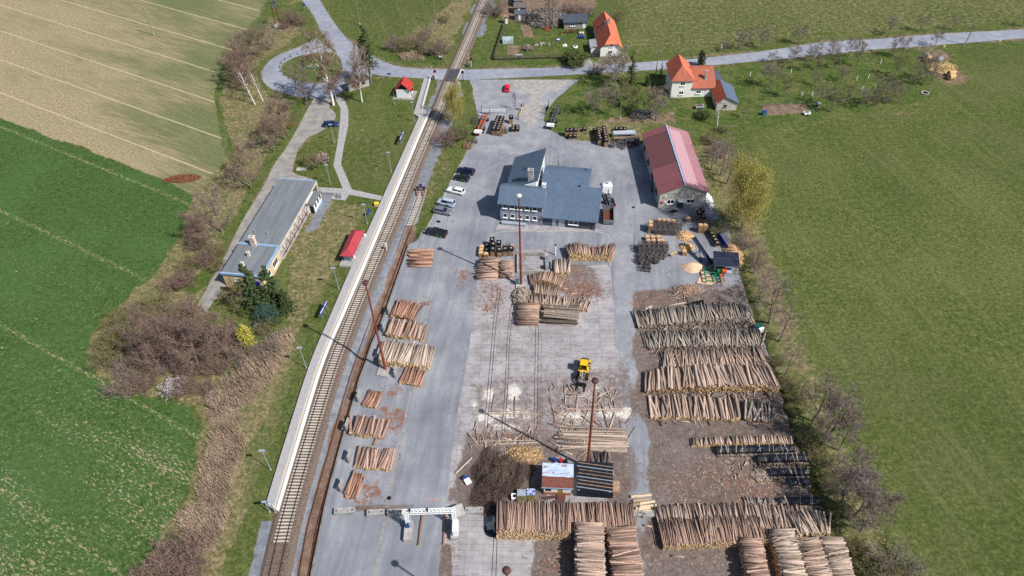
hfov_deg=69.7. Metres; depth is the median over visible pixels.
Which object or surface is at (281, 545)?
railway track
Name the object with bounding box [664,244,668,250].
empty crate
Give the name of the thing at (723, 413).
log
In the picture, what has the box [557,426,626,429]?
log
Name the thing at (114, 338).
budding shrub
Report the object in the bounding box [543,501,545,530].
log
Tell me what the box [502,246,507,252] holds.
firewood crate
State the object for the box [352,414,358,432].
log
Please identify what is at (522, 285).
mast plinth
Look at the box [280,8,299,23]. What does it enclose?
bare shrub
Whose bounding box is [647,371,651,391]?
log
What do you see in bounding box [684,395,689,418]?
log
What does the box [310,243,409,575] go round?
ramp wall
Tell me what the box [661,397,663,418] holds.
log
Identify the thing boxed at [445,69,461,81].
crossing deck
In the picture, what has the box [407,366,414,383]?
log
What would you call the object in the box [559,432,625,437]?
log
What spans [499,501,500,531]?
log
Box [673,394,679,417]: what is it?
log
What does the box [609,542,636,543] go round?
log
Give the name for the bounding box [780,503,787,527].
log
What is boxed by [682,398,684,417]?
log
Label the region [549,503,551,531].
log
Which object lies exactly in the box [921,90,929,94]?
fire ring
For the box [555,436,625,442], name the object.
log
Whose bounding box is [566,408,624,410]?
log
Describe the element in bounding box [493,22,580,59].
garden fence
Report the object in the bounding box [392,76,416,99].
signal house
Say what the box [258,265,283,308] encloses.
pine tree
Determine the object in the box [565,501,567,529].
log
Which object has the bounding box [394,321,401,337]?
log
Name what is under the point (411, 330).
log
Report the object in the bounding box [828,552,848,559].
log
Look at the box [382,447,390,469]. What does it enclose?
log
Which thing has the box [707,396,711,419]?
log
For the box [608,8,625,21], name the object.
budding shrub
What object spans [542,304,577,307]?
log
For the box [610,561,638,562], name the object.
log
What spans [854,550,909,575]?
budding shrub
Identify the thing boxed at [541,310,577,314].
log
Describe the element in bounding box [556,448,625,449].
log
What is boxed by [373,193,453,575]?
drain strip
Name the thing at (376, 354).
concrete stand
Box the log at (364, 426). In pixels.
[361,416,367,435]
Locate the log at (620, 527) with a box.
[607,527,634,528]
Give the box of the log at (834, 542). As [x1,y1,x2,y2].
[823,542,845,543]
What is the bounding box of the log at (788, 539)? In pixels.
[774,536,798,541]
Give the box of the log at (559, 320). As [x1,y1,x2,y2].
[540,320,576,321]
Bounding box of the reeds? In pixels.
[174,4,460,551]
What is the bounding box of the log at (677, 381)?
[674,368,679,389]
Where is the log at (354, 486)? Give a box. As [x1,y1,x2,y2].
[350,474,358,495]
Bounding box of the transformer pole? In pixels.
[267,1,281,27]
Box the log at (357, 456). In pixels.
[354,445,360,465]
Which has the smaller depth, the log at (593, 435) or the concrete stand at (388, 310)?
the log at (593, 435)
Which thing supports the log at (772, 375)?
on the logs at (726, 525)
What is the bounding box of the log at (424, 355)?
[421,344,426,365]
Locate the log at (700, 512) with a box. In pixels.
[697,502,703,524]
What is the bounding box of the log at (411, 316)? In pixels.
[409,304,416,319]
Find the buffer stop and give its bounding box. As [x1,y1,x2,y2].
[416,184,425,195]
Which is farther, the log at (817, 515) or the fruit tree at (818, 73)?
the fruit tree at (818, 73)
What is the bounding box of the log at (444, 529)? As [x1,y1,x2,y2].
[443,512,445,544]
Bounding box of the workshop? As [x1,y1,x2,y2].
[642,124,709,208]
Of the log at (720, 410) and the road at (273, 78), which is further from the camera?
the road at (273, 78)
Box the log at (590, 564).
[577,560,602,568]
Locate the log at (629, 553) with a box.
[613,551,639,554]
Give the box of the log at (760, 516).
[756,505,764,527]
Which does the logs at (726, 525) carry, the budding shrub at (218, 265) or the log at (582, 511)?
the log at (582, 511)
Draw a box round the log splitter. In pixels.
[714,268,726,274]
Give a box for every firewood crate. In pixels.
[490,246,494,252]
[496,240,500,246]
[496,247,501,253]
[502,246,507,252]
[508,245,513,251]
[648,223,652,229]
[682,249,686,255]
[696,210,701,215]
[698,223,702,229]
[700,214,705,220]
[703,223,707,229]
[713,240,719,246]
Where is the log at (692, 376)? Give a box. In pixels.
[688,365,695,386]
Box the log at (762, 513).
[758,502,765,524]
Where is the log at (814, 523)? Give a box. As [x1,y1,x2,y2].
[807,511,820,534]
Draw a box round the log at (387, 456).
[380,447,392,468]
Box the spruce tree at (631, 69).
[623,52,638,85]
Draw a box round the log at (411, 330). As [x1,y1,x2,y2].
[407,321,416,337]
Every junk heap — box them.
[522,6,565,28]
[628,109,659,119]
[705,193,713,209]
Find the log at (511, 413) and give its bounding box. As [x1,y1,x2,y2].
[474,412,538,414]
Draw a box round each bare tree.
[111,314,171,375]
[122,300,196,359]
[149,290,217,373]
[172,201,222,246]
[172,293,242,363]
[192,182,234,232]
[216,49,241,84]
[219,137,265,187]
[223,33,251,72]
[224,51,254,92]
[228,41,258,84]
[232,28,253,55]
[245,25,273,57]
[251,109,289,150]
[261,22,276,49]
[261,91,300,139]
[283,55,318,105]
[512,93,516,109]
[542,0,562,28]
[804,368,850,429]
[809,393,856,445]
[816,381,870,447]
[820,434,885,504]
[834,408,870,453]
[841,464,894,533]
[843,485,906,536]
[845,446,871,486]
[866,482,910,528]
[870,87,880,104]
[874,76,894,105]
[883,82,897,102]
[888,80,903,102]
[891,31,905,55]
[894,82,910,101]
[898,36,913,56]
[910,47,935,85]
[922,54,940,79]
[924,56,948,84]
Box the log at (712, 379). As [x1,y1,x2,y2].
[707,364,714,385]
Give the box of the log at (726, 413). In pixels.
[724,398,727,419]
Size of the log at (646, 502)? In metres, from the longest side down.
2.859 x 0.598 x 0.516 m
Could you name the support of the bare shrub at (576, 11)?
on the ground at (892, 228)
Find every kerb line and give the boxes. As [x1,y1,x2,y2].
[422,162,462,239]
[487,230,612,265]
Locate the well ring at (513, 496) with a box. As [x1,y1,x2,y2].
[511,493,516,500]
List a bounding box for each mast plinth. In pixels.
[376,365,391,377]
[516,283,525,288]
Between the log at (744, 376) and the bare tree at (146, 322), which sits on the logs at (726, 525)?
the log at (744, 376)
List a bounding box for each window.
[272,257,278,269]
[568,221,577,225]
[666,200,674,204]
[686,199,694,203]
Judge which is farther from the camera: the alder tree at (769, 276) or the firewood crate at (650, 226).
the firewood crate at (650, 226)
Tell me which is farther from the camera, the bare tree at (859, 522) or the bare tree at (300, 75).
the bare tree at (300, 75)
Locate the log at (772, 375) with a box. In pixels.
[766,363,777,386]
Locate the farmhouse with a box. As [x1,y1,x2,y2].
[665,54,722,97]
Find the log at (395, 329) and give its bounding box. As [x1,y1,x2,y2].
[392,319,399,335]
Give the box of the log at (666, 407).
[662,396,670,417]
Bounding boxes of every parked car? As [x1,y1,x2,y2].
[322,120,339,127]
[433,205,452,215]
[446,186,465,195]
[453,174,469,182]
[456,167,475,175]
[503,84,509,91]
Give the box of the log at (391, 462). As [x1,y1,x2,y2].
[389,449,394,470]
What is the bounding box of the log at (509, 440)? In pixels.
[477,440,541,441]
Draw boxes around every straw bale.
[946,70,955,74]
[947,73,956,79]
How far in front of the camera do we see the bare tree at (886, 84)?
201.60 m
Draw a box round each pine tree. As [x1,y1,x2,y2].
[238,263,271,314]
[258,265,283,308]
[278,289,298,317]
[356,25,378,85]
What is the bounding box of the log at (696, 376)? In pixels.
[694,364,699,386]
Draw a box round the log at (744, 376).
[739,366,749,386]
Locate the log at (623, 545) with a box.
[610,544,637,546]
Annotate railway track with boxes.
[259,0,489,575]
[298,190,426,575]
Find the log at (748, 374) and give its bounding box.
[745,361,752,384]
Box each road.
[262,38,339,98]
[303,0,447,79]
[459,29,1023,79]
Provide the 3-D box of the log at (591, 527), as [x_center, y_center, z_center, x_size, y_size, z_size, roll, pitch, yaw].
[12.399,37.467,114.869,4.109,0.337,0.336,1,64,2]
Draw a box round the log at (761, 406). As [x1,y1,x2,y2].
[760,401,763,421]
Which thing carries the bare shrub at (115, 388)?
on the ground at (892, 228)
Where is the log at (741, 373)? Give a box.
[736,363,747,386]
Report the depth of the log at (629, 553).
111.91 m
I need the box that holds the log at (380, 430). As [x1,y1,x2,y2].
[377,418,384,438]
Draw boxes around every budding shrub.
[83,336,125,372]
[84,334,112,351]
[89,321,134,357]
[95,302,136,334]
[110,319,160,351]
[113,292,156,329]
[136,288,179,323]
[160,308,186,334]
[165,296,204,324]
[175,249,203,273]
[200,240,228,257]
[204,256,227,272]
[248,317,274,336]
[297,151,323,169]
[396,34,415,51]
[416,32,443,54]
[437,14,449,22]
[451,119,472,139]
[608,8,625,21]
[702,128,722,145]
[706,217,728,236]
[715,124,729,132]
[744,250,769,269]
[762,330,776,340]
[768,352,788,366]
[777,374,798,392]
[784,376,816,405]
[795,422,826,448]
[807,443,839,472]
[819,469,850,497]
[827,494,857,520]
[846,534,873,557]
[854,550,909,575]
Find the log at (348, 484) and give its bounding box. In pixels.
[344,469,355,493]
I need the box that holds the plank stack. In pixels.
[613,481,619,494]
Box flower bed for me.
[306,64,318,68]
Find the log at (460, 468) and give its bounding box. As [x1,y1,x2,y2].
[455,457,471,473]
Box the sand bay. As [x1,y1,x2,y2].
[517,253,544,272]
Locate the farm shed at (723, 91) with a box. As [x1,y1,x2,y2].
[711,79,738,109]
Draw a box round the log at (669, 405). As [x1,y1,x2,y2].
[667,394,671,416]
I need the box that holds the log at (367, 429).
[363,418,372,437]
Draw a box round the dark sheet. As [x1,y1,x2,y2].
[484,522,495,536]
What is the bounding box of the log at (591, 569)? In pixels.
[578,568,605,570]
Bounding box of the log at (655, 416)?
[654,396,656,419]
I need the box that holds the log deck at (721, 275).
[703,267,724,282]
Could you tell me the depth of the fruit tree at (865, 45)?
217.73 m
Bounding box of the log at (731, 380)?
[728,364,733,386]
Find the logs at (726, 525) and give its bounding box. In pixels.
[344,241,854,575]
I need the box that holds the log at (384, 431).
[381,419,389,437]
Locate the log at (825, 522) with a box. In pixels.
[823,512,828,533]
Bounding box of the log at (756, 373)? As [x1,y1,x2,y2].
[751,366,764,385]
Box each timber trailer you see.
[473,108,489,133]
[546,101,562,127]
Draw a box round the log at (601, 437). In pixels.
[559,436,627,439]
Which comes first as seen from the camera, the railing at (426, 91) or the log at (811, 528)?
the log at (811, 528)
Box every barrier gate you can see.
[481,105,506,113]
[518,102,523,118]
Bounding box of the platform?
[266,78,430,511]
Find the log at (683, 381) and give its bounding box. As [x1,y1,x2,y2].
[682,366,685,387]
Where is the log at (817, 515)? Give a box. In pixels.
[814,510,823,532]
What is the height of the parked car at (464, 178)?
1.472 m
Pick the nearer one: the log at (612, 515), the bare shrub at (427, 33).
the log at (612, 515)
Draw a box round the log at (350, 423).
[349,414,351,433]
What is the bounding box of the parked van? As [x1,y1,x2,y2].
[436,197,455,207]
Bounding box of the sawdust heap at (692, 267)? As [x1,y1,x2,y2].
[680,262,715,284]
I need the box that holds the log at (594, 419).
[565,419,623,419]
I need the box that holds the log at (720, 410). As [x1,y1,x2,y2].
[717,396,722,419]
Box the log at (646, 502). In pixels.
[638,500,654,504]
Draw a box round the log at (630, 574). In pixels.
[613,573,643,575]
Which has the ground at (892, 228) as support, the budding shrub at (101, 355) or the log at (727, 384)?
the budding shrub at (101, 355)
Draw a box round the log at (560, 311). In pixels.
[544,309,578,314]
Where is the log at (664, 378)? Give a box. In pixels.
[661,367,667,388]
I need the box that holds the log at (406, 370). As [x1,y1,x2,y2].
[401,366,408,381]
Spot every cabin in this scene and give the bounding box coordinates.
[562,13,588,28]
[755,322,763,332]
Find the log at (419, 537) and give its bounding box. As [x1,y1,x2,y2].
[417,515,422,545]
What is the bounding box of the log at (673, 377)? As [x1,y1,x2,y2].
[673,365,674,387]
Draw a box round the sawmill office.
[497,148,602,230]
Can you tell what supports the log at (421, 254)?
on the logs at (726, 525)
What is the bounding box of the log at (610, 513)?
[608,501,612,526]
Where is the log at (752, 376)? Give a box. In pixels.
[749,364,755,384]
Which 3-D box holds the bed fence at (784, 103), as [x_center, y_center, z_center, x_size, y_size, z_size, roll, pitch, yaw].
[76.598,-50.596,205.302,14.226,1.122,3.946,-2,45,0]
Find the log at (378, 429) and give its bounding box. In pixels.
[375,419,381,437]
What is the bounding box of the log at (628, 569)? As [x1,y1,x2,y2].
[613,568,642,571]
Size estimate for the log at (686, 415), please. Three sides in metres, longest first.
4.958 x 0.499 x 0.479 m
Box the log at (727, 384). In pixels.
[721,363,728,385]
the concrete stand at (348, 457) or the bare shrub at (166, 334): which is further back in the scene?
the bare shrub at (166, 334)
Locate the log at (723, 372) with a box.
[719,364,731,386]
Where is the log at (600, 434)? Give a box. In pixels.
[557,434,624,434]
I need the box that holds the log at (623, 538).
[607,537,635,540]
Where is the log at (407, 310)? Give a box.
[404,300,411,317]
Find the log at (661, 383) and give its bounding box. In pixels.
[659,370,663,390]
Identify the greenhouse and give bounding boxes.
[503,36,512,43]
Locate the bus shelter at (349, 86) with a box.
[344,74,369,91]
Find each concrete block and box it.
[334,507,355,515]
[366,509,384,516]
[387,509,402,516]
[465,507,483,514]
[634,510,642,517]
[642,511,657,518]
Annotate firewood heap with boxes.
[505,445,543,465]
[510,286,531,305]
[676,230,693,241]
[677,284,700,294]
[679,242,694,251]
[722,243,743,266]
[750,467,772,481]
[767,499,779,504]
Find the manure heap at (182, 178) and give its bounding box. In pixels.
[162,173,200,183]
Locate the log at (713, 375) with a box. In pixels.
[709,362,716,384]
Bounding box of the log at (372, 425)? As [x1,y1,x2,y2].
[370,415,375,435]
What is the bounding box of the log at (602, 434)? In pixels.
[571,433,627,436]
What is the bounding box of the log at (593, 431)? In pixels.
[561,430,625,432]
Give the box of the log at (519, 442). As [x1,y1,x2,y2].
[493,441,541,443]
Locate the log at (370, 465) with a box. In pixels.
[369,449,373,468]
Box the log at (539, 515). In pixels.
[539,501,539,530]
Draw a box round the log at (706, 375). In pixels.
[703,365,710,386]
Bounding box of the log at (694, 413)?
[693,395,696,417]
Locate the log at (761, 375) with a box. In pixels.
[753,363,766,385]
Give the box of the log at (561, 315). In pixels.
[544,312,578,318]
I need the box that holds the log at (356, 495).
[355,473,362,497]
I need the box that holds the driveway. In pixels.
[583,59,592,65]
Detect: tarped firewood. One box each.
[716,443,794,457]
[757,452,808,466]
[770,466,809,479]
[779,496,821,508]
[789,477,810,488]
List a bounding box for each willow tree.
[441,76,464,123]
[722,147,776,232]
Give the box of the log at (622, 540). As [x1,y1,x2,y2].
[608,540,636,541]
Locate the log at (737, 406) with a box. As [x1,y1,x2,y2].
[734,393,740,417]
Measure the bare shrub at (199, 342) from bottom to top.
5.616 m
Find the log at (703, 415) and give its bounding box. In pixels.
[702,396,704,417]
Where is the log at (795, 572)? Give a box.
[783,570,807,575]
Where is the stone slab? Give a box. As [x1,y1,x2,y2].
[296,167,306,170]
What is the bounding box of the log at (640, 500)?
[633,498,648,502]
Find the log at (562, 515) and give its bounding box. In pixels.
[561,500,564,529]
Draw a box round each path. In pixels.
[319,187,382,199]
[331,193,348,199]
[333,96,351,188]
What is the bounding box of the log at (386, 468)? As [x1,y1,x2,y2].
[385,450,392,469]
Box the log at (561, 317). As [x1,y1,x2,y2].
[543,315,577,319]
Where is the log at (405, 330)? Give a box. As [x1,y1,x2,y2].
[402,321,410,338]
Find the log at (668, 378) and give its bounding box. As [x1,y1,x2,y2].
[667,366,669,388]
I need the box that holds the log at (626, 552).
[612,548,639,556]
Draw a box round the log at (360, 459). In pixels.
[357,446,365,466]
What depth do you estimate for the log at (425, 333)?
148.52 m
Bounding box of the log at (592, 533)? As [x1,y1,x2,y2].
[579,532,605,533]
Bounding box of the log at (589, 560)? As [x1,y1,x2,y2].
[574,558,602,561]
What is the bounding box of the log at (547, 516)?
[547,501,548,530]
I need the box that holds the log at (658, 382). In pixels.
[657,369,659,390]
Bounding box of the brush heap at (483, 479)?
[466,445,534,518]
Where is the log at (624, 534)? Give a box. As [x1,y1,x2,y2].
[611,532,636,535]
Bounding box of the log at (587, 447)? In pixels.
[557,443,626,449]
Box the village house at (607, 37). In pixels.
[589,11,622,56]
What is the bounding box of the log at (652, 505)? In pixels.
[640,504,656,506]
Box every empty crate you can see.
[640,265,645,271]
[659,244,663,250]
[660,225,664,231]
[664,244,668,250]
[673,220,677,226]
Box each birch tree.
[234,67,255,104]
[246,69,262,100]
[299,25,344,105]
[343,41,370,101]
[714,101,724,125]
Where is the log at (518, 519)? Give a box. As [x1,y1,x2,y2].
[517,504,519,531]
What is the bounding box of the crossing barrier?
[431,66,435,79]
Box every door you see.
[558,220,564,226]
[676,201,683,207]
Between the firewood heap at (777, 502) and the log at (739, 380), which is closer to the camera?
the firewood heap at (777, 502)
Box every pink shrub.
[313,152,328,163]
[523,43,532,50]
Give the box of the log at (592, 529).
[578,528,604,530]
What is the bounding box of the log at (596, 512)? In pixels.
[595,501,597,522]
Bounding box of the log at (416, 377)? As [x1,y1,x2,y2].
[413,368,420,384]
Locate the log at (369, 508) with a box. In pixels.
[357,507,385,509]
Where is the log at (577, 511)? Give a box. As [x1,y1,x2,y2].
[576,502,578,521]
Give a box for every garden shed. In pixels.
[504,15,507,23]
[513,2,526,9]
[514,10,526,20]
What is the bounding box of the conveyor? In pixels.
[692,236,713,264]
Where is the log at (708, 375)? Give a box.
[705,365,712,385]
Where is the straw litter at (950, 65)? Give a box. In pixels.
[924,61,957,73]
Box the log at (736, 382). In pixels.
[731,363,737,385]
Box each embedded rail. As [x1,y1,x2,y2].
[483,290,497,434]
[486,289,500,434]
[501,304,511,436]
[504,306,513,427]
[534,326,535,419]
[537,321,538,426]
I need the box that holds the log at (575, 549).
[574,548,602,550]
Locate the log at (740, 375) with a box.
[735,365,745,385]
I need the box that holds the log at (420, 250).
[409,249,431,251]
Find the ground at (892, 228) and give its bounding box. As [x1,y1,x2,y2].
[0,0,1023,575]
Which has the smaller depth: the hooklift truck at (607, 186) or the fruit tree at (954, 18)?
the hooklift truck at (607, 186)
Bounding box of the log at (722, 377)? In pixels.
[714,363,726,384]
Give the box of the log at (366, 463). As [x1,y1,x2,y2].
[365,450,368,469]
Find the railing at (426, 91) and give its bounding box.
[422,75,430,106]
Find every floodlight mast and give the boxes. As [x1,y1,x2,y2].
[362,280,386,369]
[502,566,510,575]
[516,193,521,284]
[587,377,598,461]
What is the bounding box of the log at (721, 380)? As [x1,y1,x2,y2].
[713,366,724,386]
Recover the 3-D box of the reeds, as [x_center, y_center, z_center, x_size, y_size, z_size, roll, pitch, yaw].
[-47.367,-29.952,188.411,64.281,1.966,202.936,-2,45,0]
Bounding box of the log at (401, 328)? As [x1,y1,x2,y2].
[397,319,405,337]
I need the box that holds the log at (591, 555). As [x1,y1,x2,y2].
[576,553,604,557]
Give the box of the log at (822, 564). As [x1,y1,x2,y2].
[806,563,827,567]
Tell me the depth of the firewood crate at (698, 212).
170.91 m
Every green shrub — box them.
[236,304,249,316]
[268,316,283,326]
[562,47,589,69]
[693,108,711,119]
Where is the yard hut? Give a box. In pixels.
[541,463,573,501]
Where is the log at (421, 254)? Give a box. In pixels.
[408,254,431,255]
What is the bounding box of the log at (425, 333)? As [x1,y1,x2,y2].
[422,324,428,341]
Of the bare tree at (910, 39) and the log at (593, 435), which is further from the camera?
the bare tree at (910, 39)
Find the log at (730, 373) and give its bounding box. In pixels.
[726,363,735,386]
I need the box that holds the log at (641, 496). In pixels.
[631,494,651,497]
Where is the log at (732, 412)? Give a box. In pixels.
[728,397,734,419]
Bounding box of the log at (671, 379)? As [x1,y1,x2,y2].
[670,367,672,389]
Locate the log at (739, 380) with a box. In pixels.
[732,365,742,386]
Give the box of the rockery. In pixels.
[532,42,551,45]
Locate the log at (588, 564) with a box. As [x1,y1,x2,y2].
[577,563,602,566]
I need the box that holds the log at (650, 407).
[648,395,652,418]
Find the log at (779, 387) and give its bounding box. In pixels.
[769,366,780,388]
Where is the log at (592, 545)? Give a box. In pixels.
[577,545,604,546]
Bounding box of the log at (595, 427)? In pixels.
[557,424,625,430]
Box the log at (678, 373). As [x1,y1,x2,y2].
[676,367,681,389]
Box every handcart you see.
[695,104,704,108]
[803,111,810,115]
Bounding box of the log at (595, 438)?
[560,436,626,440]
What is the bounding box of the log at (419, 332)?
[417,323,421,339]
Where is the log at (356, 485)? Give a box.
[353,473,360,496]
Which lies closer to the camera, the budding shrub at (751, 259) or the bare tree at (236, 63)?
the budding shrub at (751, 259)
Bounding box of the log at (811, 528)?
[803,513,813,532]
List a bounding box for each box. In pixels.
[463,475,471,484]
[517,489,525,502]
[526,488,535,502]
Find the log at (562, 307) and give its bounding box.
[543,306,578,309]
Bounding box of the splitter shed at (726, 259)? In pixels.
[713,251,739,274]
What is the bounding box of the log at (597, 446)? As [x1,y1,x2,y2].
[562,445,628,447]
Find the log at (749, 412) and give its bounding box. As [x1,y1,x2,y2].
[746,401,752,419]
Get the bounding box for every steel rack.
[612,130,636,136]
[616,139,625,146]
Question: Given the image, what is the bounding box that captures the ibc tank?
[724,268,731,276]
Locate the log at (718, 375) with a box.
[715,364,721,386]
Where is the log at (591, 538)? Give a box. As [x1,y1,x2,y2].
[577,536,604,539]
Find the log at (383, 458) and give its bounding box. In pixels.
[377,449,388,468]
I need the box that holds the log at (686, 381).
[685,369,687,388]
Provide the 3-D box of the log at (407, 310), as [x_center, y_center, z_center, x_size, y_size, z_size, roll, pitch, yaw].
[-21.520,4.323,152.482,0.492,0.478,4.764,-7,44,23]
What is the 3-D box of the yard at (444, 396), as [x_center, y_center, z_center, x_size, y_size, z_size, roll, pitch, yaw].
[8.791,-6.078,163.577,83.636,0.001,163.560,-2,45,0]
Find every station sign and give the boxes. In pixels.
[319,300,327,317]
[399,130,403,142]
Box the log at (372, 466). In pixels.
[371,448,377,469]
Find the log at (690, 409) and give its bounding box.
[687,396,692,419]
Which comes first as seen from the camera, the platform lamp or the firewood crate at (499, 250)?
the platform lamp
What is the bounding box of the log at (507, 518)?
[507,506,508,530]
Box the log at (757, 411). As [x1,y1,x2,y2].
[757,402,758,421]
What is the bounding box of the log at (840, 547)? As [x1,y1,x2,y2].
[825,546,847,548]
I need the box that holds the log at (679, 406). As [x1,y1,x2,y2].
[676,393,682,417]
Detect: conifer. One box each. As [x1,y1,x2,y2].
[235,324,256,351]
[644,75,650,86]
[697,50,706,64]
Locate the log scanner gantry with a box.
[402,507,459,541]
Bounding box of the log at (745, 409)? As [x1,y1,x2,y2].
[744,399,746,419]
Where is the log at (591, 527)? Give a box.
[578,526,604,528]
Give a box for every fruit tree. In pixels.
[584,86,604,116]
[599,79,622,113]
[643,88,655,115]
[647,84,674,120]
[721,37,730,49]
[735,26,753,48]
[755,26,774,47]
[759,58,788,87]
[767,51,778,62]
[779,75,799,97]
[787,42,802,62]
[791,24,810,41]
[800,52,812,70]
[806,42,824,61]
[810,69,823,83]
[813,83,831,100]
[815,51,825,69]
[824,38,842,58]
[827,80,846,111]
[830,50,842,67]
[839,65,850,79]
[843,36,861,56]
[843,81,859,101]
[854,38,869,65]
[859,88,874,107]
[887,16,901,34]
[891,53,909,75]
[917,14,932,30]
[931,28,948,44]
[949,15,961,28]
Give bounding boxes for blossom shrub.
[157,375,186,401]
[589,60,607,75]
[848,463,872,488]
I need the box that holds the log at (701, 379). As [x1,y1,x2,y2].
[696,364,704,386]
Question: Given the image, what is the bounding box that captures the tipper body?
[603,205,613,224]
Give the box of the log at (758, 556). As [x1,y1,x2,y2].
[744,553,765,558]
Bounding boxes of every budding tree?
[219,277,249,310]
[617,77,631,100]
[623,84,644,109]
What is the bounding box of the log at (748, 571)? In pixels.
[746,568,767,572]
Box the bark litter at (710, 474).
[359,246,817,575]
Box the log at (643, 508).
[636,507,652,509]
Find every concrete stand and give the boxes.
[335,477,344,492]
[341,417,348,431]
[343,448,352,463]
[353,388,361,402]
[374,348,379,357]
[379,320,386,333]
[384,303,391,315]
[390,365,397,378]
[487,516,494,531]
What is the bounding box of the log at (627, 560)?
[609,559,638,561]
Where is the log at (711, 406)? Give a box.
[707,394,714,417]
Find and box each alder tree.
[702,135,724,169]
[710,136,727,162]
[716,132,738,175]
[722,137,752,183]
[747,238,771,273]
[748,265,775,302]
[749,272,797,323]
[758,261,775,281]
[771,272,792,305]
[773,296,806,344]
[778,338,804,377]
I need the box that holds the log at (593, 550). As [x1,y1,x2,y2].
[578,549,605,552]
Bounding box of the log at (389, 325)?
[385,316,394,334]
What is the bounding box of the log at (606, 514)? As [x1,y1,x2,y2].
[605,501,608,526]
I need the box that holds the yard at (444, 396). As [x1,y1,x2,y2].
[312,80,829,575]
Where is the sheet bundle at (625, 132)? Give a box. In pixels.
[613,130,635,134]
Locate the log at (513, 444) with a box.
[475,443,540,445]
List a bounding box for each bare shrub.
[96,363,141,400]
[106,334,151,378]
[117,535,212,575]
[121,366,163,398]
[132,316,185,350]
[133,343,180,377]
[146,518,209,575]
[148,549,209,575]
[154,323,196,354]
[156,272,185,291]
[167,371,199,398]
[169,344,208,376]
[171,265,199,288]
[180,314,217,350]
[181,232,206,250]
[183,220,199,232]
[191,249,219,269]
[191,378,219,397]
[199,323,237,352]
[199,352,232,376]
[220,339,259,368]
[252,332,282,357]
[277,20,290,29]
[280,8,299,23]
[290,13,306,26]
[383,34,405,51]
[408,33,428,46]
[419,28,431,40]
[426,36,453,57]
[433,123,458,147]
[480,0,508,17]
[561,2,575,13]
[569,3,586,13]
[581,5,597,16]
[707,140,729,157]
[731,231,760,252]
[861,534,938,575]
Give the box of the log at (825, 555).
[803,554,826,558]
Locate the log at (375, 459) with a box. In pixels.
[374,449,375,468]
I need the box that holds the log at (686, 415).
[681,394,687,417]
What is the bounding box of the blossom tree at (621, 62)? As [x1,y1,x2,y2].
[599,42,629,83]
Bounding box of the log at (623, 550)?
[612,550,639,551]
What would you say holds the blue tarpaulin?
on the yard at (444, 396)
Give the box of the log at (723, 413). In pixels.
[719,398,725,419]
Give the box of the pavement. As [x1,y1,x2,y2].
[331,52,371,95]
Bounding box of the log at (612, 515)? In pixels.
[610,503,614,526]
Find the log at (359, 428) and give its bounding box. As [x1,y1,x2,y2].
[356,415,364,434]
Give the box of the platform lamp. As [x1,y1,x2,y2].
[258,449,271,470]
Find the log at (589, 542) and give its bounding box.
[577,540,602,544]
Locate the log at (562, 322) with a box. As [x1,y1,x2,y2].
[545,321,577,323]
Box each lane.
[197,98,330,315]
[282,171,312,179]
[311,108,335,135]
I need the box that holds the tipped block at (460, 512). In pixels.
[452,503,465,519]
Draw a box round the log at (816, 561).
[805,561,827,562]
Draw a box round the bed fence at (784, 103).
[759,101,811,107]
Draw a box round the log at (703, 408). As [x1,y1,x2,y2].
[699,397,706,419]
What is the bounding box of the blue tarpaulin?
[716,231,728,247]
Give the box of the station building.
[220,178,322,288]
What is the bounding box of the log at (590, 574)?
[577,572,603,575]
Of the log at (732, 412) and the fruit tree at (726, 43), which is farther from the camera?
the fruit tree at (726, 43)
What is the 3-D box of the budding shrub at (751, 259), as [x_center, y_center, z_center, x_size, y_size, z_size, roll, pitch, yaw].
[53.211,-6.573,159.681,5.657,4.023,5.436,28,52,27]
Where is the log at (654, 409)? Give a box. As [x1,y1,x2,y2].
[650,398,658,417]
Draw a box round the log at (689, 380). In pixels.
[687,367,691,388]
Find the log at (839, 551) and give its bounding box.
[828,549,848,554]
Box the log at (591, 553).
[577,552,602,554]
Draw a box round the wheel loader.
[576,358,590,391]
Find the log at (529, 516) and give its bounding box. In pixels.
[529,502,530,530]
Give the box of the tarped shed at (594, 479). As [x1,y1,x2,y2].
[577,461,612,497]
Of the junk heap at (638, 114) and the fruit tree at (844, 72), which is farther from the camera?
the fruit tree at (844, 72)
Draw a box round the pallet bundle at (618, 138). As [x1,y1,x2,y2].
[613,136,636,141]
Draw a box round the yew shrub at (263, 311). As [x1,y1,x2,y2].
[252,300,283,328]
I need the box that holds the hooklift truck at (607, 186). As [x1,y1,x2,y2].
[600,181,615,206]
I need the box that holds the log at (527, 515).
[527,502,528,531]
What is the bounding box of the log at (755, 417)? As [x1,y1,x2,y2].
[753,404,762,420]
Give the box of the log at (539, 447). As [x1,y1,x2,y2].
[479,446,541,458]
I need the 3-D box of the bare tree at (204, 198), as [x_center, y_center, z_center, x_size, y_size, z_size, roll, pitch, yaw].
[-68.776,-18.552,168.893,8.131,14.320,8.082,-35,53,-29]
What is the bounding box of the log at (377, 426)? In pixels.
[373,418,380,437]
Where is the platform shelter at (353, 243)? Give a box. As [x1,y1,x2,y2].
[339,230,364,267]
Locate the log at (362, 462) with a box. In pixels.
[360,446,368,466]
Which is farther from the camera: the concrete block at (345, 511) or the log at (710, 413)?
the log at (710, 413)
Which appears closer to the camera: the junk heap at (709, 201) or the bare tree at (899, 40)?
the junk heap at (709, 201)
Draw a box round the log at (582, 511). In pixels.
[581,502,584,521]
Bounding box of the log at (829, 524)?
[828,511,831,533]
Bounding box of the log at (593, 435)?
[563,434,626,436]
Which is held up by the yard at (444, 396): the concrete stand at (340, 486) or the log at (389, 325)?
the concrete stand at (340, 486)

